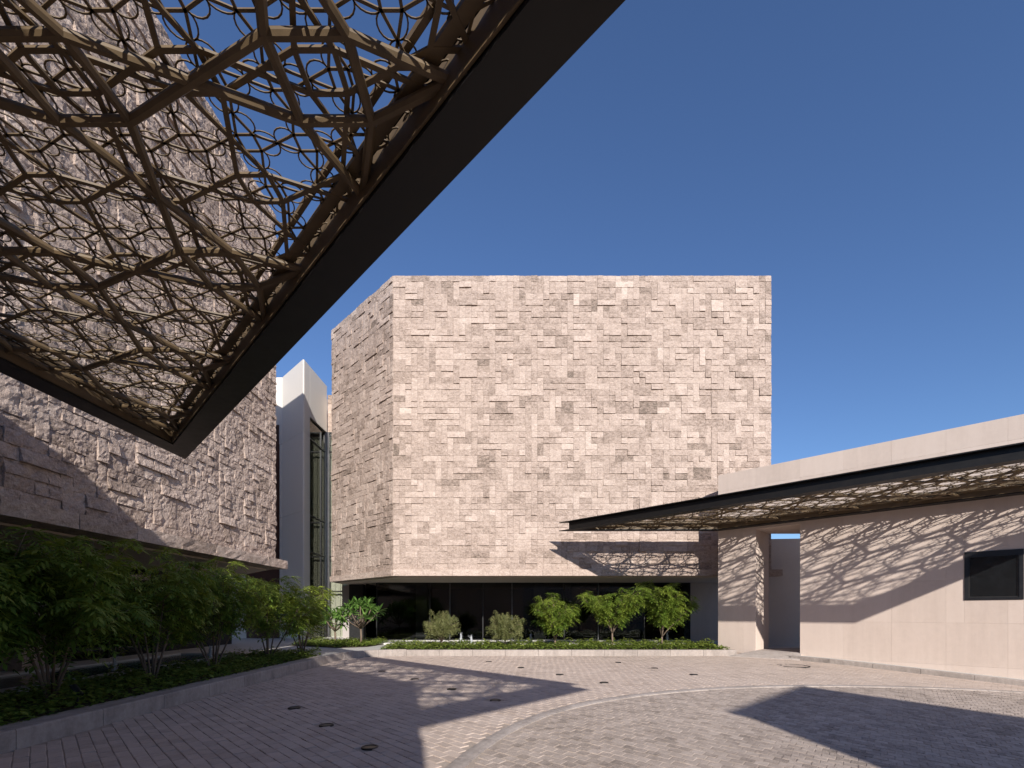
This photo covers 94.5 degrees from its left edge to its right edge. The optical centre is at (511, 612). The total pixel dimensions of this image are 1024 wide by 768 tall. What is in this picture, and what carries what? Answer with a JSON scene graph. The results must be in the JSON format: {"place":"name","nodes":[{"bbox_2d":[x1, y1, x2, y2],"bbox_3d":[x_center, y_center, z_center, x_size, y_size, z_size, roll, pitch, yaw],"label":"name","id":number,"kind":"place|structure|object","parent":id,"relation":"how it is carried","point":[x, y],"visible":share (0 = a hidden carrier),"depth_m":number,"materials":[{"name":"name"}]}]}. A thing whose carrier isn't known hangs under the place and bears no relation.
{"place":"outdoors","nodes":[
{"label":"outdoors","id":0,"kind":"place"},
{"bbox_2d":[0,0,287,670],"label":"side stone building","id":1,"kind":"structure","parent":0,"point":[67,471],"depth_m":10.52,"materials":[{"name":"beige stone"}]},
{"bbox_2d":[231,360,348,639],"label":"white tower","id":2,"kind":"structure","parent":0,"point":[303,465],"depth_m":25.56,"materials":[{"name":"white paint"}]},
{"bbox_2d":[309,418,342,637],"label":"window","id":3,"kind":"structure","parent":2,"relation":"in","point":[317,451],"depth_m":26.09,"materials":[{"name":"black glass"}]},
{"bbox_2d":[328,395,331,434],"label":"link wall","id":4,"kind":"structure","parent":2,"relation":"on","point":[329,413],"depth_m":26.97,"materials":[{"name":"stone"}]},
{"bbox_2d":[0,635,799,693],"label":"terrace","id":5,"kind":"structure","parent":0,"point":[249,643],"depth_m":18.54,"materials":[{"name":"beige stone"}]},
{"bbox_2d":[0,652,249,693],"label":"side pool","id":6,"kind":"structure","parent":5,"relation":"on","point":[10,680],"depth_m":11.62,"materials":[{"name":"liquid"}]},
{"bbox_2d":[105,656,120,670],"bbox_3d":[-9.414,1.208,11.201,0.270,0.382,0.237,0,0,0],"label":"water jet","id":7,"kind":"object","parent":6,"relation":"in","point":[114,663],"visible":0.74,"depth_m":11.17,"materials":[{"name":"grey liquid"}]},
{"bbox_2d":[208,645,212,656],"bbox_3d":[-9.296,1.213,14.613,0.209,0.401,0.270,0,0,0],"label":"water jet","id":8,"kind":"object","parent":6,"relation":"in","point":[210,652],"visible":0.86,"depth_m":14.56,"materials":[{"name":"grey liquid"}]},
{"bbox_2d":[0,654,316,723],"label":"side bed","id":9,"kind":"object","parent":5,"relation":"on","point":[47,711],"depth_m":7.99,"materials":[{"name":"soil"}]},
{"bbox_2d":[0,524,99,674],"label":"feathery tree","id":10,"kind":"object","parent":9,"relation":"on","point":[28,566],"visible":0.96,"depth_m":6.50,"materials":[{"name":"green plant"}]},
{"bbox_2d":[70,684,83,704],"bbox_3d":[-6.427,1.254,7.002,0.204,0.391,0.081,0,0,14],"label":"garden spotlight","id":11,"kind":"object","parent":9,"relation":"on","point":[74,687],"visible":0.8,"depth_m":6.98,"materials":[{"name":"black metal"}]},
{"bbox_2d":[0,535,163,702],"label":"feathery tree","id":12,"kind":"object","parent":9,"relation":"on","point":[93,611],"visible":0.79,"depth_m":7.06,"materials":[{"name":"green plant"}]},
{"bbox_2d":[66,547,230,684],"bbox_3d":[-7.021,0.080,9.101,2.646,2.658,3.163,0,0,-26],"label":"feathery tree","id":13,"kind":"object","parent":9,"relation":"on","point":[190,602],"visible":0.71,"depth_m":9.04,"materials":[{"name":"green plant"}]},
{"bbox_2d":[0,646,321,725],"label":"side groundcover","id":14,"kind":"object","parent":9,"relation":"on","point":[201,667],"visible":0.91,"depth_m":8.59,"materials":[{"name":"green plant"}]},
{"bbox_2d":[137,557,290,671],"bbox_3d":[-7.107,0.037,11.007,2.639,2.742,2.847,0,0,35],"label":"feathery tree","id":15,"kind":"object","parent":9,"relation":"on","point":[236,606],"visible":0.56,"depth_m":11.05,"materials":[{"name":"green plant"}]},
{"bbox_2d":[221,573,328,660],"bbox_3d":[-6.985,0.160,13.558,2.565,2.500,2.294,0,0,29],"label":"feathery tree","id":16,"kind":"object","parent":9,"relation":"on","point":[282,605],"visible":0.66,"depth_m":13.58,"materials":[{"name":"green plant"}]},
{"bbox_2d":[268,585,339,655],"bbox_3d":[-6.836,0.256,15.319,2.465,2.305,2.218,0,0,0],"label":"feathery tree","id":17,"kind":"object","parent":9,"relation":"on","point":[320,603],"visible":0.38,"depth_m":15.10,"materials":[{"name":"green plant"}]},
{"bbox_2d":[287,644,383,647],"bbox_3d":[-7.545,1.500,20.608,4.147,0.200,2.710,0,0,29],"label":"corner bed","id":18,"kind":"object","parent":5,"relation":"on","point":[353,646],"visible":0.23,"depth_m":19.49,"materials":[{"name":"soil"}]},
{"bbox_2d":[320,605,351,638],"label":"plumeria tree","id":19,"kind":"object","parent":18,"relation":"on","point":[334,613],"visible":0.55,"depth_m":20.79,"materials":[{"name":"green plant"}]},
{"bbox_2d":[291,636,388,646],"bbox_3d":[-7.604,1.257,20.670,3.794,0.375,3.635,0,0,0],"label":"corner groundcover","id":20,"kind":"object","parent":18,"relation":"on","point":[318,641],"visible":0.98,"depth_m":20.22,"materials":[{"name":"green plant"}]},
{"bbox_2d":[331,596,387,643],"bbox_3d":[-6.516,0.385,20.190,2.284,2.194,2.267,0,0,0],"label":"plumeria tree","id":21,"kind":"object","parent":18,"relation":"on","point":[360,605],"visible":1,"depth_m":19.99,"materials":[{"name":"green plant"}]},
{"bbox_2d":[384,640,708,644],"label":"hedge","id":22,"kind":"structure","parent":5,"relation":"on","point":[548,641],"depth_m":22.44,"materials":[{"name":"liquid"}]},
{"bbox_2d":[382,645,713,649],"bbox_3d":[1.560,1.498,19.085,12.920,0.205,2.730,0,0,0],"label":"front bed","id":23,"kind":"object","parent":5,"relation":"on","point":[554,647],"visible":0.14,"depth_m":18.34,"materials":[{"name":"soil"}]},
{"bbox_2d":[422,609,461,644],"bbox_3d":[-2.812,0.649,18.895,1.595,1.604,1.649,0,0,0],"label":"olive shrub","id":24,"kind":"object","parent":23,"relation":"on","point":[442,628],"visible":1,"depth_m":18.66,"materials":[{"name":"green plant"}]},
{"bbox_2d":[485,610,526,643],"bbox_3d":[-0.278,0.669,18.866,1.796,1.565,1.584,0,0,40],"label":"olive shrub","id":25,"kind":"object","parent":23,"relation":"on","point":[504,628],"visible":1,"depth_m":18.52,"materials":[{"name":"green plant"}]},
{"bbox_2d":[380,636,729,649],"bbox_3d":[1.617,1.201,18.850,13.290,0.497,2.520,0,0,0],"label":"front groundcover","id":26,"kind":"object","parent":23,"relation":"on","point":[498,644],"visible":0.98,"depth_m":18.29,"materials":[{"name":"green plant"}]},
{"bbox_2d":[530,592,580,643],"bbox_3d":[1.684,0.304,18.964,2.162,2.301,2.422,0,0,17],"label":"leafy tree","id":27,"kind":"object","parent":23,"relation":"on","point":[543,609],"visible":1,"depth_m":18.62,"materials":[{"name":"green plant"}]},
{"bbox_2d":[575,587,652,644],"bbox_3d":[4.021,0.209,18.615,2.694,2.485,3.053,0,0,-38],"label":"leafy tree","id":28,"kind":"object","parent":23,"relation":"on","point":[605,614],"visible":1,"depth_m":18.42,"materials":[{"name":"green plant"}]},
{"bbox_2d":[632,579,700,644],"bbox_3d":[6.120,0.053,19.054,2.576,2.799,2.892,0,0,38],"label":"leafy tree","id":29,"kind":"object","parent":23,"relation":"on","point":[663,612],"visible":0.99,"depth_m":18.60,"materials":[{"name":"green plant"}]},
{"bbox_2d":[769,539,799,644],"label":"court wall","id":30,"kind":"structure","parent":5,"relation":"on","point":[784,609],"depth_m":20.30,"materials":[{"name":"beige paint"}]},
{"bbox_2d":[0,656,1023,767],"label":"driveway","id":31,"kind":"structure","parent":0,"point":[470,765],"depth_m":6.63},
{"bbox_2d":[0,649,406,753],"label":"planter kerb","id":32,"kind":"structure","parent":31,"relation":"on","point":[29,733],"depth_m":7.47,"materials":[{"name":"stone"}]},
{"bbox_2d":[288,706,300,709],"bbox_3d":[-3.653,1.605,7.947,0.200,0.030,0.200,0,0,0],"label":"ground light","id":33,"kind":"object","parent":31,"relation":"on","point":[294,707],"visible":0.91,"depth_m":7.93,"materials":[{"name":"metal"}]},
{"bbox_2d":[319,723,333,726],"bbox_3d":[-2.638,1.606,6.730,0.200,0.030,0.200,0,0,0],"label":"ground light","id":34,"kind":"object","parent":31,"relation":"on","point":[326,724],"visible":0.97,"depth_m":6.72,"materials":[{"name":"metal"}]},
{"bbox_2d":[361,744,378,750],"bbox_3d":[-1.694,1.612,5.646,0.200,0.030,0.200,0,0,0],"label":"ground light","id":35,"kind":"object","parent":31,"relation":"on","point":[369,747],"visible":0.97,"depth_m":5.62,"materials":[{"name":"metal"}]},
{"bbox_2d":[445,685,1023,767],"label":"curved band","id":36,"kind":"object","parent":31,"relation":"on","point":[465,759],"visible":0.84,"depth_m":8.11,"materials":[{"name":"stone"}]},
{"bbox_2d":[729,650,800,660],"bbox_3d":[9.059,1.600,17.017,2.287,0.400,1.013,0,0,34],"label":"threshold","id":37,"kind":"object","parent":31,"relation":"on","point":[769,654],"visible":0.46,"depth_m":16.79,"materials":[{"name":"stone"}]},
{"bbox_2d":[777,664,809,667],"bbox_3d":[8.610,1.637,14.514,0.910,0.042,0.910,0,0,0],"label":"manhole cover","id":38,"kind":"object","parent":31,"relation":"on","point":[795,665],"visible":0.81,"depth_m":14.49,"materials":[{"name":"stone"}]},
{"bbox_2d":[330,275,782,640],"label":"stone building","id":39,"kind":"structure","parent":0,"point":[489,434],"depth_m":19.76,"materials":[{"name":"beige stone"}]},
{"bbox_2d":[148,0,1023,538],"label":"sky","id":40,"kind":"structure","parent":0,"point":[865,158],"materials":[{"name":"blue"}]},
{"bbox_2d":[472,687,1023,767],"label":"court paving","id":41,"kind":"structure","parent":0,"point":[616,717],"depth_m":6.90,"materials":[{"name":"beige stone"}]},
{"bbox_2d":[760,648,799,651],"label":"passage floor","id":42,"kind":"structure","parent":0,"point":[785,649],"depth_m":17.96,"materials":[{"name":"beige stone"}]},
{"bbox_2d":[790,655,1023,679],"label":"footway","id":43,"kind":"structure","parent":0,"point":[916,667],"depth_m":14.20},
{"bbox_3d":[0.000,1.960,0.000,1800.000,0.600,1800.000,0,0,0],"label":"ground","id":44,"kind":"structure","parent":0,"visible":0},
{"bbox_2d":[407,649,736,655],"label":"front kerb","id":45,"kind":"structure","parent":44,"relation":"on","point":[566,652],"depth_m":17.50,"materials":[{"name":"stone"}]},
{"bbox_2d":[718,414,1023,678],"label":"gatehouse","id":46,"kind":"object","parent":44,"relation":"on","point":[939,587],"visible":0.77,"depth_m":14.62,"materials":[{"name":"concrete"}]},
{"bbox_2d":[559,442,1023,530],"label":"lattice canopy","id":47,"kind":"object","parent":46,"relation":"attached to","point":[934,470],"visible":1,"depth_m":13.47,"materials":[{"name":"metal"}]},
{"bbox_2d":[964,549,1023,599],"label":"window","id":48,"kind":"structure","parent":46,"relation":"in","point":[996,574],"depth_m":13.16,"materials":[{"name":"glass"}]},
{"bbox_2d":[790,655,1023,685],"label":"gate kerb","id":49,"kind":"structure","parent":44,"relation":"on","point":[932,672],"depth_m":13.91,"materials":[{"name":"stone"}]},
{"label":"entrance building","id":50,"kind":"object","parent":44,"relation":"on","visible":0},
{"bbox_2d":[0,0,624,458],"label":"lattice canopy","id":51,"kind":"object","parent":50,"relation":"attached to","point":[476,80],"visible":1,"depth_m":3.50,"materials":[{"name":"metal"}]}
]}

